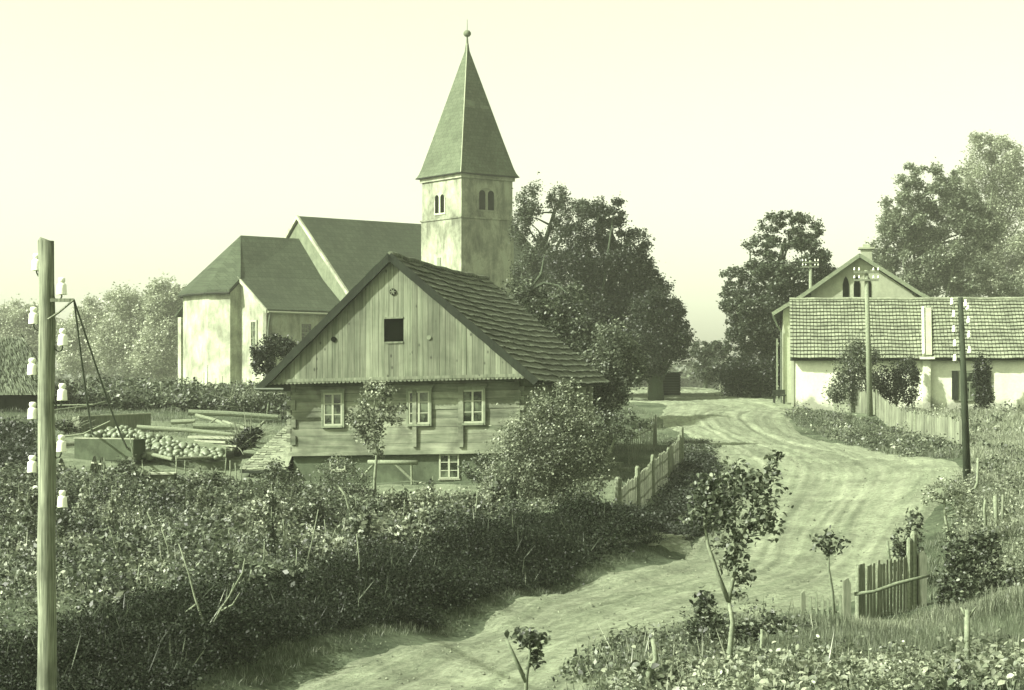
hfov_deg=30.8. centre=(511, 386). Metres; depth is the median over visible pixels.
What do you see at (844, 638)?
bed edge plants
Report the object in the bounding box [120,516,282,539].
garden grass
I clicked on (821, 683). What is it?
vegetable bed
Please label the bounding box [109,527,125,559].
bare sapling
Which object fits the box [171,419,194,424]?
log
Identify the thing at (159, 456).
log
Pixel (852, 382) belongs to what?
lilac bush
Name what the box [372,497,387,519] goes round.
bean plant
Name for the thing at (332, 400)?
window
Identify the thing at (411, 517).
bean plant
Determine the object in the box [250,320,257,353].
window
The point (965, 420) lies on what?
telegraph pole
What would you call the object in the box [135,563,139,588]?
garden stake
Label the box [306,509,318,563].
garden stake
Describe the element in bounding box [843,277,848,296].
pointed window
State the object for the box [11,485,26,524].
bean plant
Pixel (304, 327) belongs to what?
window
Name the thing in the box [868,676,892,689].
cabbage
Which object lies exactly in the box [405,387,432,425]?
window
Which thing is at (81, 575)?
garden bush
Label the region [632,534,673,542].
culvert plank
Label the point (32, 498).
bean plant
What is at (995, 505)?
garden stake
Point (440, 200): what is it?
belfry window
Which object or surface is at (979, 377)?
climbing vine
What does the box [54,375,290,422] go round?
hedge undergrowth
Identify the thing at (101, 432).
pumpkin
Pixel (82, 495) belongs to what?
bean plant
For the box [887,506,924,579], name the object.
leafy shrub
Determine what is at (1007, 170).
tall tree
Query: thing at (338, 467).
basement window
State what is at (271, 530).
bean plant
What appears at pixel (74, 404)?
long pole
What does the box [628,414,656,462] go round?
stake fence
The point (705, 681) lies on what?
cabbage
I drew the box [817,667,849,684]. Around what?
cabbage
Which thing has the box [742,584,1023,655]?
tall grass
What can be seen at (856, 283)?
pointed window
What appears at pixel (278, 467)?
garden bush
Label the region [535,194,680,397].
walnut tree
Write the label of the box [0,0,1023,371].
sky
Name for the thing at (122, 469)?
garden bush
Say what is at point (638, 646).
bed edge grass
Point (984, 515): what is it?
garden stake
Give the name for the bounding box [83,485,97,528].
bean plant
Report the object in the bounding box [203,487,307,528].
garden bush
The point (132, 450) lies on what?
garden stake
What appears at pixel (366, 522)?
bean plant
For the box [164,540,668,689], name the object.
grass verge
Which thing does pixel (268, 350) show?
elder bush
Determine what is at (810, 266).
telegraph pole
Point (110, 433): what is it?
pumpkin
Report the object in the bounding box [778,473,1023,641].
verge grass
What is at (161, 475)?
board bin
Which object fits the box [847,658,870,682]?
cabbage
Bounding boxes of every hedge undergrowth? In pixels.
[0,412,37,467]
[0,460,207,504]
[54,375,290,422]
[176,479,449,513]
[413,491,546,510]
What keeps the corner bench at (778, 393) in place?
on the ground at (294, 677)
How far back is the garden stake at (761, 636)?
26.98 m
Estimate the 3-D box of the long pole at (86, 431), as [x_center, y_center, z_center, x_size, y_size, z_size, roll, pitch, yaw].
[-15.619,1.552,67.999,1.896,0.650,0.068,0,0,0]
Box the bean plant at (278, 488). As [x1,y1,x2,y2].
[274,481,285,507]
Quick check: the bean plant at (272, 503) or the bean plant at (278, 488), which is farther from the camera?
the bean plant at (278, 488)
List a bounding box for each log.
[136,425,234,435]
[146,452,172,460]
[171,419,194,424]
[188,409,277,419]
[193,423,243,429]
[195,413,224,423]
[222,420,264,428]
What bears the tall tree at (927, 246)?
on the ground at (294, 677)
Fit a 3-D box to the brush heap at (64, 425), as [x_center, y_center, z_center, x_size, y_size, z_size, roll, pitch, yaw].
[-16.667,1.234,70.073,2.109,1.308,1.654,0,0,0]
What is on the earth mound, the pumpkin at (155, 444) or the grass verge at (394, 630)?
the pumpkin at (155, 444)
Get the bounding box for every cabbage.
[259,548,278,559]
[298,534,310,544]
[328,537,340,547]
[335,536,349,545]
[647,680,664,688]
[654,666,675,681]
[656,683,686,689]
[680,657,706,672]
[687,669,719,689]
[759,675,783,689]
[768,650,798,662]
[769,667,793,681]
[775,660,802,679]
[785,659,810,684]
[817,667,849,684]
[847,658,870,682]
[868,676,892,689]
[926,658,950,677]
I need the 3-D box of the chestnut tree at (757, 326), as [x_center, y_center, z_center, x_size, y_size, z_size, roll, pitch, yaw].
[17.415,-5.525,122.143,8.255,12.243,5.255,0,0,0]
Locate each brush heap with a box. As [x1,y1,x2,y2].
[55,404,97,434]
[209,375,288,407]
[211,406,274,454]
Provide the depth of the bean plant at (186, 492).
50.96 m
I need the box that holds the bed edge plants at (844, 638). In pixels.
[668,627,1019,658]
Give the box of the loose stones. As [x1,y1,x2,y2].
[213,416,962,689]
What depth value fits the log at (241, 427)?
69.83 m
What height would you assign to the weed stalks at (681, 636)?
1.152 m
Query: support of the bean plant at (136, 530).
on the ground at (294, 677)
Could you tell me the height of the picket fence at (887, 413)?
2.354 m
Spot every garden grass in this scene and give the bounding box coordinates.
[0,497,546,647]
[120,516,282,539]
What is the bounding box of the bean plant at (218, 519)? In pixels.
[212,504,226,535]
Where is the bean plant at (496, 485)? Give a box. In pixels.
[487,474,505,511]
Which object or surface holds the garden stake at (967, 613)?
on the ground at (294, 677)
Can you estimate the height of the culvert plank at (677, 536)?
0.318 m
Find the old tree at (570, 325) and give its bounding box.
[500,254,613,368]
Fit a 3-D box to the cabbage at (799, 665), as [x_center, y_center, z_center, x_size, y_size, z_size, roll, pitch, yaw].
[3.875,3.899,25.396,0.473,0.388,0.546,0,0,1]
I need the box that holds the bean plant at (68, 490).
[62,485,75,514]
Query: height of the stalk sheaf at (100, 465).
0.846 m
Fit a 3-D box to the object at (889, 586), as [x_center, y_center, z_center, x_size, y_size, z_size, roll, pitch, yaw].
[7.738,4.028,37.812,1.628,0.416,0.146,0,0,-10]
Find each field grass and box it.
[0,405,286,447]
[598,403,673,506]
[900,406,1023,435]
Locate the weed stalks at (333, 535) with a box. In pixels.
[0,482,534,618]
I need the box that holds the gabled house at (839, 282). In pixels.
[771,244,936,402]
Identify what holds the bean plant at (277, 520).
on the ground at (294, 677)
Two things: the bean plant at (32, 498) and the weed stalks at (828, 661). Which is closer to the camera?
the weed stalks at (828, 661)
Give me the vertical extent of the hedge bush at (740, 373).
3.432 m
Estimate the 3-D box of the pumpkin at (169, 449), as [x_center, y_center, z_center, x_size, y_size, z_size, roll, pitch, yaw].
[-11.703,2.219,63.624,0.226,0.370,0.370,-31,-17,-21]
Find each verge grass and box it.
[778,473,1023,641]
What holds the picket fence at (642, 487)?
on the ground at (294, 677)
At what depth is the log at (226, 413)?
72.91 m
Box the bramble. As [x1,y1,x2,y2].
[681,585,789,657]
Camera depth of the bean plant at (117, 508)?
48.05 m
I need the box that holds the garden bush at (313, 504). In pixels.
[288,478,350,530]
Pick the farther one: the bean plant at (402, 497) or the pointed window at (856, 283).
the pointed window at (856, 283)
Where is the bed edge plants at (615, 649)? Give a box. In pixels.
[551,595,821,688]
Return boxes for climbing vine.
[904,355,922,408]
[969,351,995,411]
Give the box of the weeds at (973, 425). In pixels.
[891,399,1023,432]
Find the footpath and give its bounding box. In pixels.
[584,533,691,553]
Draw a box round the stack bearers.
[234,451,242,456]
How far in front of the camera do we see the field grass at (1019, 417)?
86.37 m
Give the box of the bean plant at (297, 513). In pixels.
[289,505,305,530]
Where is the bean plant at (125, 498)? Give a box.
[122,494,133,509]
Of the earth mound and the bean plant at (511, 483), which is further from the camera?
the earth mound
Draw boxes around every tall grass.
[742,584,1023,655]
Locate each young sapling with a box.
[504,625,551,689]
[809,525,851,617]
[914,476,980,554]
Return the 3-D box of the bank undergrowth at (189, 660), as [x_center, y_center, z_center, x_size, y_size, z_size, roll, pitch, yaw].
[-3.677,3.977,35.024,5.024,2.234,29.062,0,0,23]
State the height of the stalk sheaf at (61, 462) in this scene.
0.744 m
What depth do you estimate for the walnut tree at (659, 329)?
111.26 m
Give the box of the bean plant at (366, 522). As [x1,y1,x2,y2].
[358,506,371,547]
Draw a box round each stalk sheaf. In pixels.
[57,458,65,468]
[89,455,97,473]
[97,457,106,470]
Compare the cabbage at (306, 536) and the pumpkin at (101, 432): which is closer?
the cabbage at (306, 536)
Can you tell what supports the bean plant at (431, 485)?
on the ground at (294, 677)
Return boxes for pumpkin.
[84,433,92,437]
[91,431,100,437]
[97,429,105,437]
[107,430,114,437]
[111,432,117,437]
[117,432,125,437]
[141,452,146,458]
[146,434,154,439]
[152,442,161,447]
[166,447,172,453]
[173,449,182,454]
[184,449,193,454]
[190,453,199,460]
[202,450,210,458]
[215,447,224,454]
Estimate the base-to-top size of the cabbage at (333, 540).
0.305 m
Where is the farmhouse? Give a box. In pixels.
[789,297,1023,412]
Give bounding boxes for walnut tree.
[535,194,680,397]
[599,279,698,400]
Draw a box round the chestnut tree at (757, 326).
[716,209,837,392]
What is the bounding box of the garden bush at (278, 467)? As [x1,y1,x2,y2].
[234,456,310,501]
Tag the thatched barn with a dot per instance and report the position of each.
(18, 387)
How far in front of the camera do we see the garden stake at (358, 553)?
37.58 m
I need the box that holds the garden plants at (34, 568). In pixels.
[0,525,355,577]
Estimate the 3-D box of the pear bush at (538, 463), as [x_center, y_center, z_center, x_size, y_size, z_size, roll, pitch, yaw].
[0.850,1.868,52.594,3.971,4.313,2.893,0,0,-23]
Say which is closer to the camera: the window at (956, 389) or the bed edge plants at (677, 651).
the bed edge plants at (677, 651)
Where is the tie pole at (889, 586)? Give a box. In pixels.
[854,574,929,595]
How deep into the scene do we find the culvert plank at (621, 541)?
45.69 m
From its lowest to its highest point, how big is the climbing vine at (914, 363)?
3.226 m
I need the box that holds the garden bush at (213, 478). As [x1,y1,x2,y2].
[173,467,244,501]
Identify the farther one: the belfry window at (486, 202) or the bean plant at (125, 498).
the belfry window at (486, 202)
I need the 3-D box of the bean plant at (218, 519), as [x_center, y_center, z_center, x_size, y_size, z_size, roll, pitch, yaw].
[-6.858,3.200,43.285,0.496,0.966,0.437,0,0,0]
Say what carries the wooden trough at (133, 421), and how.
on the yard at (68, 458)
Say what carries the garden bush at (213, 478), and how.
on the ground at (294, 677)
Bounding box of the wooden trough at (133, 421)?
[72,413,150,432]
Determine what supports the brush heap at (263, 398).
on the ground at (294, 677)
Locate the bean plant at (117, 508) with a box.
[110,480,124,515]
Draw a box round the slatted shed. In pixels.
[662,372,682,394]
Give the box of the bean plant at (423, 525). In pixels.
[414,502,431,544]
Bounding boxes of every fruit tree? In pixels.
[345,377,407,494]
[576,313,654,444]
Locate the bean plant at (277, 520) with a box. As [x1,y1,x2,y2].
[270,515,280,536]
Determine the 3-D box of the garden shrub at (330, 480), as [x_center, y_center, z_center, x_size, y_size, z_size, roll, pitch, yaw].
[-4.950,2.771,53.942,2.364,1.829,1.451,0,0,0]
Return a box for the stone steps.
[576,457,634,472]
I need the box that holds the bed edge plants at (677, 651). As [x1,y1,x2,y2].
[575,609,831,679]
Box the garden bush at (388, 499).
[372,482,461,520]
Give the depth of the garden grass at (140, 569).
38.57 m
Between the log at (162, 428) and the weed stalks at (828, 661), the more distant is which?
the log at (162, 428)
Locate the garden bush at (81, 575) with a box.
[70,563,151,586]
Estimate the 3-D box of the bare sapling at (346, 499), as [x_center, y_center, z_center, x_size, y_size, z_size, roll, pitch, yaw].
[-4.421,3.515,50.000,0.494,1.664,0.100,0,0,0]
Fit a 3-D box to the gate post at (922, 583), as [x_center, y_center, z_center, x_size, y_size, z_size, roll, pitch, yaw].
[8.517,4.079,38.660,0.180,1.353,0.120,0,0,0]
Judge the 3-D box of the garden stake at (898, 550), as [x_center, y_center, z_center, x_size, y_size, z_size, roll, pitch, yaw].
[8.704,3.854,42.000,0.179,1.203,0.080,0,0,0]
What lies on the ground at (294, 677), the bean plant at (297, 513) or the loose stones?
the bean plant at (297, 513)
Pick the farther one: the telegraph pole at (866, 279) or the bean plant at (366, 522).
the telegraph pole at (866, 279)
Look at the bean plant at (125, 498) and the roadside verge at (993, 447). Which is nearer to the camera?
the bean plant at (125, 498)
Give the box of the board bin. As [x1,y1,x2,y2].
[146,472,177,482]
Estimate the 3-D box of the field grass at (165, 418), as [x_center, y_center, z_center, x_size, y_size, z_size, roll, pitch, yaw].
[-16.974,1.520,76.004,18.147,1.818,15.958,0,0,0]
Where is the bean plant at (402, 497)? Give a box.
[393,484,409,517]
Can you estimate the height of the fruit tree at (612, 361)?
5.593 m
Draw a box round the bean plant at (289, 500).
[284,488,297,510]
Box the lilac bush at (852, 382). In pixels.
[821,329,885,412]
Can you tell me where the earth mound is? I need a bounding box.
[102,435,225,468]
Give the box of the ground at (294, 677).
[0,385,1023,689]
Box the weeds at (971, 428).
[899,402,1023,433]
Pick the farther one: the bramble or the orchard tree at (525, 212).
the orchard tree at (525, 212)
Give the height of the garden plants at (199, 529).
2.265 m
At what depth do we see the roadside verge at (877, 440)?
76.80 m
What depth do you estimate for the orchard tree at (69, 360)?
258.19 m
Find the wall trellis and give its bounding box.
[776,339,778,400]
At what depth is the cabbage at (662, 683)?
25.43 m
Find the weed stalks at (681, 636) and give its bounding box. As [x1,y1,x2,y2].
[571,592,828,683]
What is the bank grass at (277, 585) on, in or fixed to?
on the ground at (294, 677)
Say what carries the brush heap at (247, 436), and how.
on the yard at (68, 458)
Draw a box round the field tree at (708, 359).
[684,337,728,387]
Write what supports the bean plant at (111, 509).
on the ground at (294, 677)
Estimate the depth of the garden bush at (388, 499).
48.90 m
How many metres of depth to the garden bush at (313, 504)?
46.84 m
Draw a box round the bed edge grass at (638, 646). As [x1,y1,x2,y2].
[568,611,831,685]
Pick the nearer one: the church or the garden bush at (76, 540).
the garden bush at (76, 540)
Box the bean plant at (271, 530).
[265,507,279,561]
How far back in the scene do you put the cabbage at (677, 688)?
24.39 m
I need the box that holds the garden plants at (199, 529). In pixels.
[0,469,558,642]
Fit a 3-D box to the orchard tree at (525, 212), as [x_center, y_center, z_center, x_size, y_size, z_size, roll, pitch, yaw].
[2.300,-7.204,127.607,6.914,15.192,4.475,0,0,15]
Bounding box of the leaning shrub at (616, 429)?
[576,406,654,475]
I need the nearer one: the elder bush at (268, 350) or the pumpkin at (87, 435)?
the pumpkin at (87, 435)
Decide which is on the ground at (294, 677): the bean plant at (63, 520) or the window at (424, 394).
the bean plant at (63, 520)
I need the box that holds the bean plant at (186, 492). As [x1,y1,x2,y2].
[171,471,194,509]
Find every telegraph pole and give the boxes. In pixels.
[27,237,127,689]
[802,259,818,287]
[854,267,878,416]
[950,297,971,478]
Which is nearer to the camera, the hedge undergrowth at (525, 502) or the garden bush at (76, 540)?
the garden bush at (76, 540)
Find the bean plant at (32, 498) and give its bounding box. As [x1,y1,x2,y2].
[24,485,37,516]
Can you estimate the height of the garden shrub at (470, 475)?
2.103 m
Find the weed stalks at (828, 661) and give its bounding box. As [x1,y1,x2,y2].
[581,630,1023,689]
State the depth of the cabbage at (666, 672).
25.68 m
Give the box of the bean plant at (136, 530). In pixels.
[127,520,144,552]
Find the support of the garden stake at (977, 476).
on the ground at (294, 677)
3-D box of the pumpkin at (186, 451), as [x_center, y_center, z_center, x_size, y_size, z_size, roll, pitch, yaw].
[-11.029,2.252,63.505,0.338,0.240,0.340,0,0,40]
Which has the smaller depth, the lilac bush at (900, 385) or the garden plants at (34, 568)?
the garden plants at (34, 568)
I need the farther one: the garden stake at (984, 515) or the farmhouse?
the farmhouse
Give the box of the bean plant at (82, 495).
[72,481,92,515]
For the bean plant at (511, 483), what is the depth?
47.62 m
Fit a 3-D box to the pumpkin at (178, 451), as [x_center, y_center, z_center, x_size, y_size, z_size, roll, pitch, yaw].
[-11.416,2.243,63.547,0.378,0.196,0.378,-13,-13,37]
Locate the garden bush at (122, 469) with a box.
[89,453,159,483]
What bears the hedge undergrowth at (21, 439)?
on the ground at (294, 677)
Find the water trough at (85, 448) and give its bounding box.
[74,437,145,460]
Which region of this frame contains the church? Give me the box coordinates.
[175,23,552,384]
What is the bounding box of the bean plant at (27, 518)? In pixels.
[15,492,36,544]
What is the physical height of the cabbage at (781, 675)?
0.304 m
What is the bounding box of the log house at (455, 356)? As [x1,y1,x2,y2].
[254,251,609,483]
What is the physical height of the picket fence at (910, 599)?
1.989 m
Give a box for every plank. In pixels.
[175,456,211,459]
[188,435,238,438]
[194,439,231,442]
[211,443,236,446]
[597,537,642,546]
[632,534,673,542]
[648,537,687,545]
[661,535,688,537]
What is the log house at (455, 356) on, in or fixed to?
on the ground at (294, 677)
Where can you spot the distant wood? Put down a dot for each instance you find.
(687, 370)
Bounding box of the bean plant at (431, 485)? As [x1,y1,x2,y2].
[421,476,435,505]
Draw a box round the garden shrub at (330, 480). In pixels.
[308,453,379,495]
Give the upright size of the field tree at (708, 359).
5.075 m
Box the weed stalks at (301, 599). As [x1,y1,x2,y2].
[0,493,656,689]
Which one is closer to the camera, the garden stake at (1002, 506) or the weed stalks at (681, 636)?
the weed stalks at (681, 636)
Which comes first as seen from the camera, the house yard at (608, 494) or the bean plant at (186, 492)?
the bean plant at (186, 492)
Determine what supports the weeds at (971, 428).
on the ground at (294, 677)
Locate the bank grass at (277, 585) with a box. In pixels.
[0,502,654,689]
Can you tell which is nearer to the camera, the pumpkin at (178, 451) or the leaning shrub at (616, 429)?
the leaning shrub at (616, 429)
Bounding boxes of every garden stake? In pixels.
[129,436,136,477]
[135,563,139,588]
[161,529,169,557]
[283,519,284,556]
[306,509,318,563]
[356,534,359,574]
[760,629,763,661]
[886,541,892,578]
[895,532,899,580]
[960,607,975,656]
[972,458,978,491]
[983,499,986,526]
[993,495,998,526]
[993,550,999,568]
[1001,495,1003,525]
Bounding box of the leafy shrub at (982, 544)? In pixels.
[929,504,1023,608]
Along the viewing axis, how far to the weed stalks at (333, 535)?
41.27 m
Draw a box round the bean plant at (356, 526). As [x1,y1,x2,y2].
[346,505,361,547]
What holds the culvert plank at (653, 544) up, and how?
on the ground at (294, 677)
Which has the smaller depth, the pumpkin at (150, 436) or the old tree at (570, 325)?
the pumpkin at (150, 436)
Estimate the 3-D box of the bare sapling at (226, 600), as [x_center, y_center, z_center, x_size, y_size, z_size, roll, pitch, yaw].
[-5.081,3.838,31.500,1.136,2.376,0.070,0,0,0]
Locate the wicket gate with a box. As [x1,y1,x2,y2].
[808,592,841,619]
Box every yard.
[10,420,293,483]
[315,470,619,505]
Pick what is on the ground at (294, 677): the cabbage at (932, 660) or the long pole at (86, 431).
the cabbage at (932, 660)
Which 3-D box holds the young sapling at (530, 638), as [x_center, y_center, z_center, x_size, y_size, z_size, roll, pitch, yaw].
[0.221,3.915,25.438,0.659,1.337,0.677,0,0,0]
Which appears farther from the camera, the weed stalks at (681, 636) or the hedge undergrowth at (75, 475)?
the hedge undergrowth at (75, 475)
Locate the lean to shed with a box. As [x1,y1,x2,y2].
[239,424,293,479]
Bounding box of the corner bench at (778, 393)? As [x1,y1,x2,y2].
[772,390,785,403]
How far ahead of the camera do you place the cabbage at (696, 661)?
26.97 m
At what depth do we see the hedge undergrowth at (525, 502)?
51.10 m
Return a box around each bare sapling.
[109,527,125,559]
[178,544,244,629]
[339,487,351,516]
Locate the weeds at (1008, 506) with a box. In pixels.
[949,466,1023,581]
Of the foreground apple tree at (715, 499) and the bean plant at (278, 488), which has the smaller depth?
the foreground apple tree at (715, 499)
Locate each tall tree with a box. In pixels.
[865,157,1023,296]
[942,130,1023,296]
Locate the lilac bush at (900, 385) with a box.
[866,352,924,408]
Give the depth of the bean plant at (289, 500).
50.03 m
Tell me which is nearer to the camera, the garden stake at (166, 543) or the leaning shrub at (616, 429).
the garden stake at (166, 543)
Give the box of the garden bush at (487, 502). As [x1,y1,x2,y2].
[435,478,505,515]
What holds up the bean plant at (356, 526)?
on the ground at (294, 677)
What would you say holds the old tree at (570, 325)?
on the ground at (294, 677)
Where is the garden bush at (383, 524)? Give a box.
[348,513,445,546]
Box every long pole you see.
[54,401,105,410]
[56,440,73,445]
[58,404,92,405]
[65,421,109,436]
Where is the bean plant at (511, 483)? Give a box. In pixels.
[505,472,519,508]
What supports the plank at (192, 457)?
on the yard at (68, 458)
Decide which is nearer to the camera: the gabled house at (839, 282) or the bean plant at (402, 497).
the bean plant at (402, 497)
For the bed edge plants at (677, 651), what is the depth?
33.38 m
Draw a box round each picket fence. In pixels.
[614,427,683,507]
[834,389,961,446]
[855,531,925,618]
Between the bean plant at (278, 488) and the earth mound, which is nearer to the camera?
the bean plant at (278, 488)
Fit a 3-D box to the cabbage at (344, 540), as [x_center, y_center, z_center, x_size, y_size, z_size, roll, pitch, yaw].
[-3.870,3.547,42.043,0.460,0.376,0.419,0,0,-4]
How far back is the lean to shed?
62.65 m
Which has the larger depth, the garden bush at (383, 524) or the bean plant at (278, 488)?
the bean plant at (278, 488)
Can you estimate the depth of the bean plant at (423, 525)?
42.59 m
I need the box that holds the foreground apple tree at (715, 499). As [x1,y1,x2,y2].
[675,449,793,667]
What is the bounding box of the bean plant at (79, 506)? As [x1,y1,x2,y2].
[74,500,87,530]
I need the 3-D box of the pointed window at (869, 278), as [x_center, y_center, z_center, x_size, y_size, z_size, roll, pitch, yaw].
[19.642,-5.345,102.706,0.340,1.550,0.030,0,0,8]
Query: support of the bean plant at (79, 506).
on the ground at (294, 677)
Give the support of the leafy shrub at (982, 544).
on the ground at (294, 677)
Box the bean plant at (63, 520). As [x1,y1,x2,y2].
[56,507,69,545]
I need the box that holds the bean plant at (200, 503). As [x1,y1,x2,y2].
[190,486,212,516]
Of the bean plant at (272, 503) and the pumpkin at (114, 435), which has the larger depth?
the pumpkin at (114, 435)
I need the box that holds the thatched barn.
[0,333,57,411]
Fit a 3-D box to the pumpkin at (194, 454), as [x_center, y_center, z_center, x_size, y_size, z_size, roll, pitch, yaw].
[-10.739,2.383,63.018,0.363,0.176,0.363,4,28,-40]
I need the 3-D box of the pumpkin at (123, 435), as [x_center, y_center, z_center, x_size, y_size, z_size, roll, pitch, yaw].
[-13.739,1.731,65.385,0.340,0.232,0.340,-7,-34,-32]
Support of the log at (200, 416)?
on the yard at (68, 458)
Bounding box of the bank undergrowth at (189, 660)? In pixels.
[0,499,668,689]
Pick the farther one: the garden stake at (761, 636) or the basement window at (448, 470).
the basement window at (448, 470)
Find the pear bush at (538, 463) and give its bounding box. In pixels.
[472,377,619,507]
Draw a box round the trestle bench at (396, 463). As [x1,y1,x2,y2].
[360,460,417,484]
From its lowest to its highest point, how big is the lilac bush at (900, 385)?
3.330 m
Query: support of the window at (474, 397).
in the log house at (455, 356)
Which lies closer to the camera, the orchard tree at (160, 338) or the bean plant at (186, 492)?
the bean plant at (186, 492)
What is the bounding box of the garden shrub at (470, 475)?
[456,450,500,486]
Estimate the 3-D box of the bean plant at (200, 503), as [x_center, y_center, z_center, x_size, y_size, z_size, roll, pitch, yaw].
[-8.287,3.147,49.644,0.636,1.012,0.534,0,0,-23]
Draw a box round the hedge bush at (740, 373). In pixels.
[710,348,779,397]
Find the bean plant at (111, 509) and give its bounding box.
[106,487,119,529]
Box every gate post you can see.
[801,590,805,613]
[842,577,850,620]
[917,550,926,606]
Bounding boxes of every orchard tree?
[0,294,68,358]
[55,293,123,381]
[81,280,176,382]
[115,272,186,382]
[507,172,594,308]
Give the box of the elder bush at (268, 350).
[249,332,298,413]
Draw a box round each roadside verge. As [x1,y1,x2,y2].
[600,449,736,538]
[661,436,729,454]
[780,399,961,458]
[969,431,1023,481]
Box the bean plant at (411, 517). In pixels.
[404,511,417,542]
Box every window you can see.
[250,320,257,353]
[299,322,312,341]
[320,389,345,427]
[329,457,346,471]
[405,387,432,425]
[434,192,445,214]
[437,257,440,265]
[438,454,459,479]
[459,386,486,424]
[477,188,495,211]
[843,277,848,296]
[854,277,859,296]
[869,278,870,296]
[952,371,990,400]
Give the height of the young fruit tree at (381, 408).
3.845 m
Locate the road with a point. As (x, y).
(717, 411)
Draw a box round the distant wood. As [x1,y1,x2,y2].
[55,357,759,388]
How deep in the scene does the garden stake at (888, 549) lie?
41.98 m
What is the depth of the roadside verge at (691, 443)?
73.42 m
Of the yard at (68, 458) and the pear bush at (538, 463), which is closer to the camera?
the pear bush at (538, 463)
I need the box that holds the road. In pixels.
[296,387,962,689]
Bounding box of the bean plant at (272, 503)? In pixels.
[265,483,281,527]
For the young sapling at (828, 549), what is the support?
on the ground at (294, 677)
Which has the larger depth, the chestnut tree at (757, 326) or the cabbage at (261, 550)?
the chestnut tree at (757, 326)
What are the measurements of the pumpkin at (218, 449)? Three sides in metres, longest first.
0.378 x 0.377 x 0.215 m
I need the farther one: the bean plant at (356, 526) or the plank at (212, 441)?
the plank at (212, 441)
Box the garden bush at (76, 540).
[55,529,126,552]

